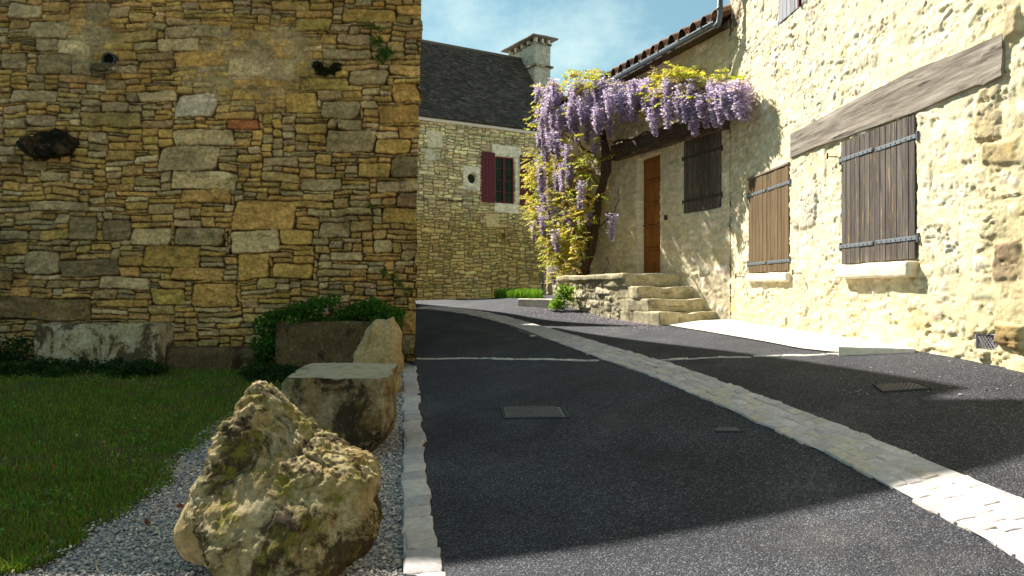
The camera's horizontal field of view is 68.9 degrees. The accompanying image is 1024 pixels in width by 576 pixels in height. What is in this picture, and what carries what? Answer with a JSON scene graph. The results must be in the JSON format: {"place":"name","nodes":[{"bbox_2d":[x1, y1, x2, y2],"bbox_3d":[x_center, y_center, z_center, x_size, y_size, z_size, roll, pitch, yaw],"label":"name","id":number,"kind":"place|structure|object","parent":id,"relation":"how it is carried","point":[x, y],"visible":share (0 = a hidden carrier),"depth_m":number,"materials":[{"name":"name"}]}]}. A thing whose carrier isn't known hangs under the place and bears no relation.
{"place":"outdoors","nodes":[
{"label":"outdoors","id":0,"kind":"place"},
{"bbox_2d":[0,360,285,575],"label":"lawn","id":1,"kind":"structure","parent":0,"point":[220,393],"depth_m":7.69,"materials":[{"name":"plant"}]},
{"bbox_2d":[3,409,227,572],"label":"fallen leaves","id":2,"kind":"object","parent":1,"relation":"on","point":[147,522],"visible":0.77,"depth_m":5.67,"materials":[{"name":"brown plant"}]},
{"bbox_2d":[165,345,267,369],"bbox_3d":[-4.557,1.183,11.546,1.521,0.579,0.513,0,0,0],"label":"stone slab","id":3,"kind":"object","parent":1,"relation":"on","point":[215,357],"depth_m":11.31,"materials":[{"name":"grey stone"}]},
{"bbox_2d":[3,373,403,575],"bbox_3d":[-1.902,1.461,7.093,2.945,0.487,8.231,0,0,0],"label":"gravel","id":4,"kind":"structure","parent":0,"point":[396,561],"depth_m":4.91,"materials":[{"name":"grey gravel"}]},
{"bbox_2d":[173,503,204,564],"bbox_3d":[-1.745,1.354,4.379,0.381,0.472,0.482,0,0,0],"label":"rock","id":5,"kind":"object","parent":4,"relation":"on","point":[185,544],"visible":0.2,"depth_m":4.16,"materials":[{"name":"beige stone"}]},
{"bbox_2d":[281,363,397,452],"bbox_3d":[-1.586,1.207,7.091,0.999,0.915,0.999,0,0,0],"label":"boulder","id":6,"kind":"object","parent":4,"relation":"on","point":[352,404],"visible":0.69,"depth_m":6.64,"materials":[{"name":"beige stone"}]},
{"bbox_2d":[2,318,730,575],"bbox_3d":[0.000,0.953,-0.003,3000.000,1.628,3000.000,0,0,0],"label":"ground","id":7,"kind":"structure","parent":0,"point":[167,547],"depth_m":4.78,"materials":[{"name":"grey gravel"}]},
{"bbox_2d":[34,322,173,369],"bbox_3d":[-6.185,0.920,11.373,1.856,0.778,0.576,0,0,-2],"label":"stone block","id":8,"kind":"object","parent":7,"relation":"on","point":[129,342],"depth_m":11.11,"materials":[{"name":"grey stone"}]},
{"bbox_2d":[0,333,301,383],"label":"ground cover","id":9,"kind":"object","parent":7,"relation":"on","point":[120,368],"visible":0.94,"depth_m":10.68,"materials":[{"name":"green plant"}]},
{"bbox_2d":[0,0,422,363],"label":"stone barn","id":10,"kind":"structure","parent":7,"relation":"on","point":[208,173],"depth_m":12.01,"materials":[{"name":"brown stone"}]},
{"bbox_2d":[312,60,341,76],"bbox_3d":[-2.971,-3.523,11.989,0.505,0.289,0.158,0,0,0],"label":"wall moss","id":11,"kind":"object","parent":10,"relation":"attached to","point":[321,68],"depth_m":11.97,"materials":[{"name":"black plant"}]},
{"bbox_2d":[364,203,378,209],"bbox_3d":[-2.271,-1.302,11.984,0.264,0.123,0.102,0,0,0],"label":"wall moss","id":12,"kind":"object","parent":10,"relation":"attached to","point":[370,205],"depth_m":11.98,"materials":[{"name":"green plant"}]},
{"bbox_2d":[363,20,384,32],"bbox_3d":[-2.205,-4.185,11.950,0.361,0.202,0.127,0,0,0],"label":"wall fern","id":13,"kind":"object","parent":10,"relation":"attached to","point":[370,27],"depth_m":11.96,"materials":[{"name":"green plant"}]},
{"bbox_2d":[369,33,394,65],"bbox_3d":[-2.073,-3.818,11.951,0.435,0.516,0.200,0,0,0],"label":"wall fern","id":14,"kind":"object","parent":10,"relation":"attached to","point":[385,52],"depth_m":11.94,"materials":[{"name":"green plant"}]},
{"bbox_2d":[379,267,412,296],"bbox_3d":[-1.859,-0.096,11.942,0.565,0.517,0.144,0,0,0],"label":"wall fern","id":15,"kind":"object","parent":10,"relation":"attached to","point":[398,284],"depth_m":11.94,"materials":[{"name":"green plant"}]},
{"bbox_2d":[186,380,383,575],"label":"boulder","id":16,"kind":"object","parent":7,"relation":"on","point":[283,485],"visible":1,"depth_m":4.03,"materials":[{"name":"stone"}]},
{"bbox_2d":[247,293,405,369],"bbox_3d":[-2.782,0.737,11.196,2.417,1.324,1.043,0,0,0],"label":"planter","id":17,"kind":"object","parent":7,"relation":"on","point":[300,340],"visible":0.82,"depth_m":10.95,"materials":[{"name":"stone"}]},
{"bbox_2d":[353,317,403,393],"bbox_3d":[-1.753,0.959,9.609,0.698,1.188,0.622,0,0,0],"label":"boulder","id":18,"kind":"object","parent":7,"relation":"on","point":[381,341],"visible":0.57,"depth_m":9.43,"materials":[{"name":"beige stone"}]},
{"bbox_2d":[404,376,423,569],"bbox_3d":[-0.769,1.419,5.889,0.248,0.468,10.950,0,0,-9],"label":"kerb bed","id":19,"kind":"object","parent":7,"relation":"on","point":[405,546],"visible":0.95,"depth_m":5.46,"materials":[{"name":"grey concrete"}]},
{"bbox_2d":[401,366,445,575],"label":"kerb","id":20,"kind":"structure","parent":19,"relation":"on","point":[423,558],"depth_m":5.40,"materials":[{"name":"stone"}]},
{"bbox_2d":[415,33,564,299],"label":"house","id":21,"kind":"structure","parent":7,"relation":"on","point":[473,235],"depth_m":30.51,"materials":[{"name":"stone"}]},
{"bbox_2d":[468,174,474,182],"bbox_3d":[-1.687,-4.426,30.260,0.440,0.440,0.001,0,0,-31],"label":"round window","id":22,"kind":"structure","parent":21,"relation":"in","point":[471,178],"depth_m":30.28,"materials":[{"name":"black glass"}]},
{"bbox_2d":[495,157,513,203],"bbox_3d":[-0.347,-4.458,30.977,0.822,1.920,0.524,0,0,0],"label":"window","id":23,"kind":"structure","parent":21,"relation":"in","point":[504,167],"depth_m":30.96,"materials":[{"name":"red paint"}]},
{"bbox_2d":[518,299,554,308],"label":"kerb block","id":24,"kind":"structure","parent":7,"relation":"on","point":[544,303],"depth_m":17.57,"materials":[{"name":"stone"}]},
{"bbox_2d":[529,0,1023,372],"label":"stone house","id":25,"kind":"structure","parent":7,"relation":"on","point":[859,174],"depth_m":9.49,"materials":[{"name":"stone"}]},
{"bbox_2d":[517,61,754,286],"bbox_3d":[2.107,-2.974,17.259,1.559,6.021,10.967,0,0,-21],"label":"wisteria","id":26,"kind":"object","parent":25,"relation":"attached to","point":[686,94],"visible":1,"depth_m":17.46,"materials":[{"name":"purple plant"}]},
{"bbox_2d":[643,155,660,272],"bbox_3d":[3.125,-1.633,16.450,0.107,2.562,0.913,0,0,-21],"label":"door","id":27,"kind":"structure","parent":25,"relation":"in","point":[652,172],"depth_m":16.55,"materials":[{"name":"brown wood"}]},
{"bbox_2d":[493,288,544,298],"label":"verge grass","id":28,"kind":"structure","parent":0,"point":[532,293],"depth_m":20.39,"materials":[{"name":"green plant"}]},
{"bbox_2d":[421,0,729,95],"label":"sky","id":29,"kind":"structure","parent":0,"point":[602,35],"materials":[{"name":"blue"}]},
{"bbox_2d":[410,295,1023,575],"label":"road","id":30,"kind":"structure","parent":0,"point":[622,471],"depth_m":5.65,"materials":[{"name":"grey asphalt"}]},
{"bbox_2d":[416,357,598,360],"bbox_3d":[-0.135,1.083,11.217,3.554,0.237,0.289,0,0,40],"label":"road joint","id":31,"kind":"object","parent":30,"relation":"on","point":[494,358],"visible":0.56,"depth_m":11.14,"materials":[{"name":"concrete"}]},
{"bbox_2d":[500,405,569,418],"bbox_3d":[0.190,1.252,7.513,1.036,0.130,0.426,0,0,33],"label":"manhole cover","id":32,"kind":"object","parent":30,"relation":"on","point":[533,411],"visible":1,"depth_m":7.49,"materials":[{"name":"metal"}]},
{"bbox_2d":[548,283,576,310],"bbox_3d":[1.138,0.210,16.887,0.635,0.666,0.448,0,0,0],"label":"leafy plant","id":33,"kind":"object","parent":30,"relation":"on","point":[567,293],"visible":1,"depth_m":16.86,"materials":[{"name":"green plant"}]},
{"bbox_2d":[556,273,715,324],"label":"stone steps","id":34,"kind":"structure","parent":30,"relation":"on","point":[655,299],"depth_m":14.85,"materials":[{"name":"beige stone"}]},
{"bbox_2d":[415,306,1023,562],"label":"cobbled gutter","id":35,"kind":"object","parent":30,"relation":"on","point":[742,401],"visible":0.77,"depth_m":5.50,"materials":[{"name":"stone"}]},
{"bbox_2d":[715,426,742,432],"bbox_3d":[1.790,1.177,6.176,0.239,0.056,0.112,0,0,24],"label":"manhole cover","id":36,"kind":"object","parent":30,"relation":"on","point":[730,429],"visible":1,"depth_m":6.16,"materials":[{"name":"metal"}]},
{"bbox_2d":[661,353,837,360],"bbox_3d":[2.715,0.840,8.821,2.254,0.240,0.150,0,0,32],"label":"road joint","id":37,"kind":"object","parent":30,"relation":"on","point":[786,355],"visible":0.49,"depth_m":8.69,"materials":[{"name":"concrete"}]},
{"bbox_2d":[514,306,1011,395],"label":"fallen petals","id":38,"kind":"object","parent":30,"relation":"on","point":[641,328],"visible":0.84,"depth_m":15.27,"materials":[{"name":"purple plant"}]},
{"bbox_2d":[838,346,914,355],"bbox_3d":[3.942,0.719,8.087,0.746,0.163,0.144,0,0,25],"label":"kerb step","id":39,"kind":"object","parent":30,"relation":"on","point":[854,350],"visible":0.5,"depth_m":8.05,"materials":[{"name":"stone"}]},
{"bbox_2d":[872,381,934,392],"bbox_3d":[3.433,0.875,6.567,0.456,0.094,0.277,0,0,21],"label":"manhole cover","id":40,"kind":"object","parent":30,"relation":"on","point":[887,387],"visible":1,"depth_m":6.53,"materials":[{"name":"metal"}]},
{"bbox_2d":[665,319,900,350],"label":"pavement","id":41,"kind":"structure","parent":0,"point":[806,339],"depth_m":10.39,"materials":[{"name":"white concrete"}]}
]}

